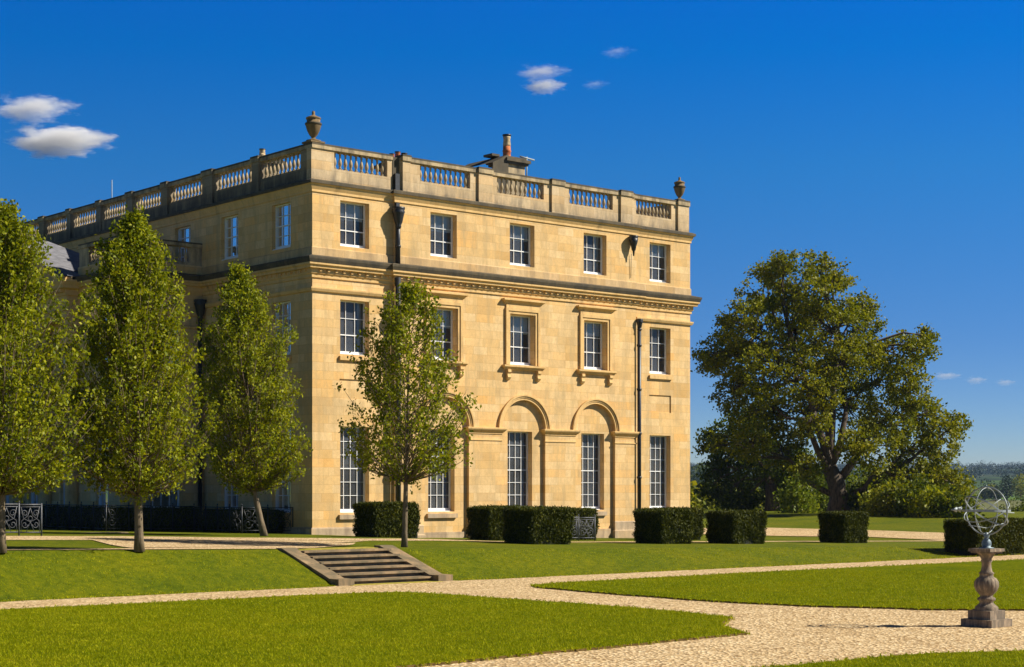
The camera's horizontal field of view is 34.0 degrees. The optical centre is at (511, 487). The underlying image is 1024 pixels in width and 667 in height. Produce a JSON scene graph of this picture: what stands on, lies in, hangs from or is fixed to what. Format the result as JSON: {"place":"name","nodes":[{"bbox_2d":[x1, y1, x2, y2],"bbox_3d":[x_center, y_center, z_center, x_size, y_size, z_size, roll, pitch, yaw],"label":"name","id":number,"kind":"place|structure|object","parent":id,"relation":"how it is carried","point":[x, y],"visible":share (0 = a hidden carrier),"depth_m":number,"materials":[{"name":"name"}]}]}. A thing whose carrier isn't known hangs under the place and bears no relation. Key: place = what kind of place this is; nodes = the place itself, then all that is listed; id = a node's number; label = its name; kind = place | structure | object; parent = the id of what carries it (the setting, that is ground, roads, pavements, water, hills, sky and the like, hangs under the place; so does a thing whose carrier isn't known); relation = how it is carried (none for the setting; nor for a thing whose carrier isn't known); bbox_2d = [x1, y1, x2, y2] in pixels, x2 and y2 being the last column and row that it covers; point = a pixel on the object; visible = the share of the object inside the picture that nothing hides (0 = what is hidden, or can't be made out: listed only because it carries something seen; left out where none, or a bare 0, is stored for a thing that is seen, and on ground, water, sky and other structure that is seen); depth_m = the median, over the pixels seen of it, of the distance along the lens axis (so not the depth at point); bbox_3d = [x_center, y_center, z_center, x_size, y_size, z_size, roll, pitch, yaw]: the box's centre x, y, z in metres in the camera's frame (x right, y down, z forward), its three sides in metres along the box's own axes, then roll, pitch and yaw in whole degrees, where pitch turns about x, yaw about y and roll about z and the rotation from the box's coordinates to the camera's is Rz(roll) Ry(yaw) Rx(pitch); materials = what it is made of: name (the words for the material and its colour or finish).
{"place":"outdoors","nodes":[
{"label":"outdoors","id":0,"kind":"place"},
{"bbox_2d":[7,543,354,549],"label":"terrace path","id":1,"kind":"structure","parent":0,"point":[292,546],"depth_m":43.81,"materials":[{"name":"beige gravel"}]},
{"bbox_2d":[95,540,355,547],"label":"terrace path","id":2,"kind":"structure","parent":0,"point":[179,543],"depth_m":46.90,"materials":[{"name":"beige gravel"}]},
{"bbox_2d":[6,536,944,541],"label":"terrace path","id":3,"kind":"structure","parent":0,"point":[130,538],"depth_m":50.16,"materials":[{"name":"beige gravel"}]},
{"bbox_2d":[0,546,1023,666],"bbox_3d":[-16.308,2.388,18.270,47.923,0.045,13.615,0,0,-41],"label":"lawn","id":4,"kind":"structure","parent":0,"point":[500,656],"depth_m":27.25,"materials":[{"name":"green plant"}]},
{"bbox_2d":[0,469,1023,601],"bbox_3d":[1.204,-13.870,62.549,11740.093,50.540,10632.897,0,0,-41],"label":"ground","id":5,"kind":"structure","parent":0,"point":[297,579],"depth_m":46.42,"materials":[{"name":"green plant"}]},
{"bbox_2d":[5,501,41,535],"bbox_3d":[-14.522,0.878,49.271,1.508,1.089,0.082,0,0,-38],"label":"iron railing","id":6,"kind":"object","parent":5,"relation":"on","point":[22,513],"visible":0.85,"depth_m":49.33,"materials":[{"name":"black metal"}]},
{"bbox_2d":[0,198,116,552],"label":"young tree","id":7,"kind":"object","parent":5,"relation":"on","point":[19,260],"visible":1,"depth_m":37.65,"materials":[{"name":"green plant"}]},
{"bbox_2d":[5,504,113,530],"bbox_3d":[-20.507,1.147,67.895,1.052,1.127,18.310,0,0,-41],"label":"hedge","id":8,"kind":"object","parent":5,"relation":"on","point":[63,524],"visible":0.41,"depth_m":63.25,"materials":[{"name":"black"}]},
{"bbox_2d":[84,532,128,532],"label":"stone kerb","id":9,"kind":"structure","parent":5,"relation":"on","point":[106,532],"depth_m":56.51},
{"bbox_2d":[55,203,221,551],"bbox_3d":[-9.047,-2.662,40.353,3.923,8.390,4.099,0,0,-41],"label":"young tree","id":10,"kind":"object","parent":5,"relation":"on","point":[134,340],"visible":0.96,"depth_m":39.79,"materials":[{"name":"green plant"}]},
{"bbox_2d":[5,501,292,533],"bbox_3d":[-18.898,1.077,65.802,23.511,1.183,4.773,0,0,35],"label":"iron railing","id":11,"kind":"object","parent":5,"relation":"on","point":[93,523],"visible":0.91,"depth_m":60.99,"materials":[{"name":"black metal"}]},
{"bbox_2d":[101,506,201,530],"bbox_3d":[-13.244,1.173,61.750,3.901,1.133,0.998,0,0,-41],"label":"hedge","id":12,"kind":"object","parent":5,"relation":"on","point":[164,509],"visible":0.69,"depth_m":61.48,"materials":[{"name":"black"}]},
{"bbox_2d":[200,508,286,533],"bbox_3d":[-9.969,1.238,61.788,1.956,1.106,3.551,0,0,-41],"label":"hedge","id":13,"kind":"object","parent":5,"relation":"on","point":[255,527],"visible":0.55,"depth_m":60.87,"materials":[{"name":"black"}]},
{"bbox_2d":[191,259,312,535],"bbox_3d":[-8.669,-2.947,55.257,3.888,9.150,4.134,0,0,-22],"label":"young tree","id":14,"kind":"object","parent":5,"relation":"on","point":[240,312],"visible":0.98,"depth_m":54.63,"materials":[{"name":"green plant"}]},
{"bbox_2d":[3,134,701,537],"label":"country house","id":15,"kind":"structure","parent":5,"relation":"on","point":[565,328],"depth_m":65.58,"materials":[{"name":"stone"}]},
{"bbox_2d":[31,446,37,503],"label":"window","id":16,"kind":"structure","parent":15,"relation":"in","point":[34,497],"depth_m":69.64,"materials":[{"name":"glass"}]},
{"bbox_2d":[63,451,64,503],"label":"window","id":17,"kind":"structure","parent":15,"relation":"in","point":[63,451],"depth_m":67.43,"materials":[{"name":"glass"}]},
{"bbox_2d":[99,443,108,506],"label":"window","id":18,"kind":"structure","parent":15,"relation":"in","point":[104,498],"depth_m":64.98,"materials":[{"name":"glass"}]},
{"bbox_2d":[145,430,178,507],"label":"window","id":19,"kind":"structure","parent":15,"relation":"in","point":[173,496],"depth_m":65.31,"materials":[{"name":"white paint"}]},
{"bbox_2d":[148,316,178,363],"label":"window","id":20,"kind":"structure","parent":15,"relation":"in","point":[148,316],"depth_m":65.28,"materials":[{"name":"white paint"}]},
{"bbox_2d":[178,226,189,261],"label":"window","id":21,"kind":"structure","parent":15,"relation":"in","point":[183,233],"depth_m":67.38,"materials":[{"name":"white paint"}]},
{"bbox_2d":[224,215,237,259],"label":"window","id":22,"kind":"structure","parent":15,"relation":"in","point":[231,223],"depth_m":64.55,"materials":[{"name":"white paint"}]},
{"bbox_2d":[225,433,237,508],"bbox_3d":[-10.681,-0.670,64.409,0.100,3.140,1.240,0,0,-41],"label":"window","id":23,"kind":"structure","parent":15,"relation":"in","point":[231,499],"depth_m":64.61,"materials":[{"name":"white paint"}]},
{"bbox_2d":[272,203,289,250],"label":"window","id":24,"kind":"structure","parent":15,"relation":"in","point":[282,212],"depth_m":61.82,"materials":[{"name":"white paint"}]},
{"bbox_2d":[275,427,289,512],"bbox_3d":[-8.376,-0.635,61.630,0.220,3.210,1.240,0,0,-41],"label":"window","id":25,"kind":"structure","parent":15,"relation":"in","point":[282,496],"depth_m":61.80,"materials":[{"name":"glass"}]},
{"bbox_2d":[275,301,290,361],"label":"window","id":26,"kind":"structure","parent":15,"relation":"in","point":[285,306],"depth_m":61.77,"materials":[{"name":"white paint"}]},
{"bbox_2d":[302,111,324,143],"bbox_3d":[-7.152,-12.990,60.387,0.616,1.180,0.607,0,0,-41],"label":"stone urn","id":27,"kind":"object","parent":15,"relation":"on","point":[313,124],"visible":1,"depth_m":60.20,"materials":[{"name":"beige stone"}]},
{"bbox_2d":[338,427,364,518],"bbox_3d":[-5.877,-0.577,61.366,1.450,3.435,0.625,0,0,-41],"label":"window","id":28,"kind":"structure","parent":15,"relation":"in","point":[358,495],"depth_m":61.62,"materials":[{"name":"white paint"}]},
{"bbox_2d":[340,201,365,248],"bbox_3d":[-5.908,-9.575,61.402,1.290,1.730,0.280,0,0,-41],"label":"window","id":29,"kind":"structure","parent":15,"relation":"in","point":[348,211],"depth_m":61.55,"materials":[{"name":"white paint"}]},
{"bbox_2d":[339,300,369,361],"bbox_3d":[-5.883,-5.767,61.373,1.410,2.255,0.625,0,0,-41],"label":"window","id":30,"kind":"structure","parent":15,"relation":"in","point":[358,304],"depth_m":61.66,"materials":[{"name":"white paint"}]},
{"bbox_2d":[430,213,452,257],"bbox_3d":[-2.765,-9.575,63.966,1.280,1.730,0.280,0,0,-41],"label":"window","id":31,"kind":"structure","parent":15,"relation":"in","point":[438,222],"depth_m":64.17,"materials":[{"name":"white paint"}]},
{"bbox_2d":[426,429,457,517],"bbox_3d":[-2.825,-0.577,64.036,1.440,3.435,0.625,0,0,-41],"label":"window","id":32,"kind":"structure","parent":15,"relation":"in","point":[444,482],"depth_m":64.28,"materials":[{"name":"white paint"}]},
{"bbox_2d":[421,290,468,377],"bbox_3d":[-2.664,-5.850,63.849,2.140,3.240,0.610,0,0,-41],"label":"window","id":33,"kind":"structure","parent":15,"relation":"in","point":[448,299],"depth_m":64.17,"materials":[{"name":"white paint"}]},
{"bbox_2d":[508,431,527,505],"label":"window","id":34,"kind":"structure","parent":15,"relation":"in","point":[521,445],"depth_m":67.04,"materials":[{"name":"white paint"}]},
{"bbox_2d":[510,224,529,266],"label":"window","id":35,"kind":"structure","parent":15,"relation":"in","point":[517,232],"depth_m":66.70,"materials":[{"name":"white paint"}]},
{"bbox_2d":[502,298,545,381],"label":"window","id":36,"kind":"structure","parent":15,"relation":"in","point":[514,324],"depth_m":66.50,"materials":[{"name":"white paint"}]},
{"bbox_2d":[584,234,601,274],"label":"window","id":37,"kind":"structure","parent":15,"relation":"in","point":[595,260],"depth_m":69.51,"materials":[{"name":"white paint"}]},
{"bbox_2d":[581,434,606,515],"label":"window","id":38,"kind":"structure","parent":15,"relation":"in","point":[592,470],"depth_m":69.62,"materials":[{"name":"white paint"}]},
{"bbox_2d":[576,305,616,385],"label":"window","id":39,"kind":"structure","parent":15,"relation":"in","point":[590,313],"depth_m":69.12,"materials":[{"name":"white paint"}]},
{"bbox_2d":[650,243,665,282],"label":"window","id":40,"kind":"structure","parent":15,"relation":"in","point":[656,250],"depth_m":71.94,"materials":[{"name":"white paint"}]},
{"bbox_2d":[650,435,665,507],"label":"window","id":41,"kind":"structure","parent":15,"relation":"in","point":[660,448],"depth_m":72.13,"materials":[{"name":"white paint"}]},
{"bbox_2d":[649,328,672,379],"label":"window","id":42,"kind":"structure","parent":15,"relation":"in","point":[652,372],"depth_m":71.85,"materials":[{"name":"white paint"}]},
{"bbox_2d":[673,177,686,200],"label":"stone urn","id":43,"kind":"object","parent":15,"relation":"on","point":[679,187],"visible":0.96,"depth_m":72.60,"materials":[{"name":"beige stone"}]},
{"bbox_2d":[276,545,452,585],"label":"garden steps","id":44,"kind":"structure","parent":5,"relation":"on","point":[359,566],"depth_m":43.09,"materials":[{"name":"stone"}]},
{"bbox_2d":[352,500,420,537],"bbox_3d":[-4.221,1.123,57.071,2.208,1.469,1.504,0,0,-41],"label":"yew hedge","id":45,"kind":"object","parent":5,"relation":"on","point":[379,519],"visible":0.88,"depth_m":56.51,"materials":[{"name":"green plant"}]},
{"bbox_2d":[332,277,481,546],"bbox_3d":[-3.139,-2.166,47.532,3.996,7.716,4.043,0,0,-15],"label":"young tree","id":46,"kind":"object","parent":5,"relation":"on","point":[430,448],"visible":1,"depth_m":47.21,"materials":[{"name":"green plant"}]},
{"bbox_2d":[466,504,527,539],"bbox_3d":[-0.443,1.296,61.016,2.329,1.498,1.540,0,0,-41],"label":"yew hedge","id":47,"kind":"object","parent":5,"relation":"on","point":[484,522],"visible":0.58,"depth_m":60.22,"materials":[{"name":"green plant"}]},
{"bbox_2d":[500,505,575,544],"bbox_3d":[0.875,1.256,54.906,2.055,1.441,1.717,0,0,-41],"label":"yew hedge","id":48,"kind":"object","parent":5,"relation":"on","point":[539,524],"visible":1,"depth_m":54.39,"materials":[{"name":"green plant"}]},
{"bbox_2d":[570,514,595,540],"bbox_3d":[2.147,1.460,62.563,1.720,1.023,1.054,0,0,-41],"label":"iron railing","id":49,"kind":"object","parent":5,"relation":"on","point":[580,530],"visible":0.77,"depth_m":62.53,"materials":[{"name":"black metal"}]},
{"bbox_2d":[572,506,598,539],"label":"yew hedge","id":50,"kind":"object","parent":5,"relation":"on","point":[586,512],"visible":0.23,"depth_m":64.18,"materials":[{"name":"green"}]},
{"bbox_2d":[632,506,694,543],"bbox_3d":[5.329,1.365,59.097,1.831,1.486,1.644,0,0,-41],"label":"yew hedge","id":51,"kind":"object","parent":5,"relation":"on","point":[661,525],"visible":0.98,"depth_m":58.60,"materials":[{"name":"green plant"}]},
{"bbox_2d":[644,506,704,539],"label":"yew hedge","id":52,"kind":"object","parent":5,"relation":"on","point":[698,524],"visible":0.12,"depth_m":67.81,"materials":[{"name":"green plant"}]},
{"bbox_2d":[690,460,712,487],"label":"tree","id":53,"kind":"object","parent":5,"relation":"on","point":[692,475],"visible":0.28,"depth_m":897.64,"materials":[{"name":"green plant"}]},
{"bbox_2d":[705,508,767,543],"bbox_3d":[8.168,1.468,61.302,1.991,1.448,1.732,0,0,-41],"label":"yew hedge","id":54,"kind":"object","parent":5,"relation":"on","point":[731,526],"visible":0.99,"depth_m":60.81,"materials":[{"name":"green plant"}]},
{"bbox_2d":[690,399,815,510],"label":"dark tree","id":55,"kind":"object","parent":5,"relation":"on","point":[728,496],"visible":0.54,"depth_m":128.08,"materials":[{"name":"green plant"}]},
{"bbox_2d":[770,473,826,512],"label":"bush","id":56,"kind":"object","parent":5,"relation":"on","point":[792,495],"visible":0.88,"depth_m":117.66,"materials":[{"name":"green plant"}]},
{"bbox_2d":[778,450,827,509],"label":"bush","id":57,"kind":"object","parent":5,"relation":"on","point":[822,480],"visible":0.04,"depth_m":138.71,"materials":[{"name":"green plant"}]},
{"bbox_2d":[800,483,828,511],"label":"bush","id":58,"kind":"object","parent":5,"relation":"on","point":[823,503],"visible":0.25,"depth_m":122.88,"materials":[{"name":"green plant"}]},
{"bbox_2d":[690,246,976,515],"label":"oak tree","id":59,"kind":"object","parent":5,"relation":"on","point":[832,383],"visible":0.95,"depth_m":109.99,"materials":[{"name":"green plant"}]},
{"bbox_2d":[690,477,995,509],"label":"woodland","id":60,"kind":"object","parent":5,"relation":"on","point":[704,505],"visible":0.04,"depth_m":179.18,"materials":[{"name":"green plant"}]},
{"bbox_2d":[817,510,869,542],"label":"yew hedge","id":61,"kind":"object","parent":5,"relation":"on","point":[840,526],"visible":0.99,"depth_m":66.09,"materials":[{"name":"green plant"}]},
{"bbox_2d":[766,528,944,539],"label":"drive","id":62,"kind":"structure","parent":5,"relation":"on","point":[871,533],"depth_m":83.33,"materials":[{"name":"beige gravel"}]},
{"bbox_2d":[690,460,1023,497],"bbox_3d":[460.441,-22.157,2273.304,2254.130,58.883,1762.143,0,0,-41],"label":"woodland","id":63,"kind":"object","parent":5,"relation":"on","point":[997,467],"visible":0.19,"depth_m":2248.45,"materials":[{"name":"green plant"}]},
{"bbox_2d":[841,481,876,514],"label":"bush","id":64,"kind":"object","parent":5,"relation":"on","point":[853,499],"visible":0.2,"depth_m":111.40,"materials":[{"name":"green plant"}]},
{"bbox_2d":[845,460,906,510],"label":"bush","id":65,"kind":"object","parent":5,"relation":"on","point":[850,478],"visible":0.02,"depth_m":137.25,"materials":[{"name":"green plant"}]},
{"bbox_2d":[854,480,904,515],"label":"bush","id":66,"kind":"object","parent":5,"relation":"on","point":[870,499],"visible":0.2,"depth_m":107.63,"materials":[{"name":"green plant"}]},
{"bbox_2d":[855,475,914,496],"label":"bush","id":67,"kind":"object","parent":5,"relation":"on","point":[880,479],"depth_m":124.59,"materials":[{"name":"green plant"}]},
{"bbox_2d":[875,473,947,516],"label":"bush","id":68,"kind":"object","parent":5,"relation":"on","point":[897,508],"visible":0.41,"depth_m":103.98,"materials":[{"name":"green plant"}]},
{"bbox_2d":[899,479,981,517],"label":"bush","id":69,"kind":"object","parent":5,"relation":"on","point":[918,503],"visible":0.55,"depth_m":101.94,"materials":[{"name":"green plant"}]},
{"bbox_2d":[918,478,984,517],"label":"bush","id":70,"kind":"object","parent":5,"relation":"on","point":[943,510],"visible":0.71,"depth_m":100.70,"materials":[{"name":"green plant"}]},
{"bbox_2d":[943,516,1023,556],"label":"yew hedge","id":71,"kind":"object","parent":5,"relation":"on","point":[961,536],"visible":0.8,"depth_m":59.33,"materials":[{"name":"green plant"}]},
{"bbox_2d":[980,488,989,499],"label":"tree","id":72,"kind":"object","parent":5,"relation":"on","point":[984,492],"visible":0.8,"depth_m":704.45,"materials":[{"name":"green plant"}]},
{"bbox_2d":[987,485,1003,500],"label":"tree","id":73,"kind":"object","parent":5,"relation":"on","point":[997,494],"visible":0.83,"depth_m":688.96,"materials":[{"name":"green plant"}]},
{"bbox_2d":[999,475,1014,500],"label":"tree","id":74,"kind":"object","parent":5,"relation":"on","point":[1007,493],"visible":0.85,"depth_m":699.33,"materials":[{"name":"green plant"}]},
{"bbox_2d":[994,496,1023,511],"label":"bush","id":75,"kind":"object","parent":5,"relation":"on","point":[1020,508],"visible":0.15,"depth_m":149.83,"materials":[{"name":"green plant"}]},
{"bbox_2d":[1011,473,1023,500],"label":"tree","id":76,"kind":"object","parent":5,"relation":"on","point":[1019,489],"visible":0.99,"depth_m":689.51,"materials":[{"name":"green plant"}]},
{"bbox_2d":[0,555,1023,666],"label":"gravel path","id":77,"kind":"structure","parent":0,"point":[782,635],"depth_m":29.05,"materials":[{"name":"beige gravel"}]},
{"bbox_2d":[777,650,1023,666],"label":"lawn","id":78,"kind":"structure","parent":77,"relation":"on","point":[932,658],"depth_m":22.85,"materials":[{"name":"green plant"}]},
{"bbox_2d":[951,485,1013,627],"bbox_3d":[8.221,1.183,29.108,0.906,2.475,0.856,0,0,-41],"label":"armillary sundial","id":79,"kind":"object","parent":77,"relation":"on","point":[985,613],"visible":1,"depth_m":29.01,"materials":[{"name":"stone"}]},
{"bbox_2d":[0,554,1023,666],"bbox_3d":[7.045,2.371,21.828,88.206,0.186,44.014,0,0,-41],"label":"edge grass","id":80,"kind":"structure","parent":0,"point":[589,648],"depth_m":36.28,"materials":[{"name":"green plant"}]},
{"bbox_2d":[0,0,1023,469],"label":"sky","id":81,"kind":"structure","parent":0,"point":[886,137],"materials":[{"name":"blue"}]},
{"bbox_2d":[533,559,1023,610],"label":"lawn","id":82,"kind":"structure","parent":0,"point":[1007,565],"depth_m":40.09,"materials":[{"name":"green plant"}]}
]}

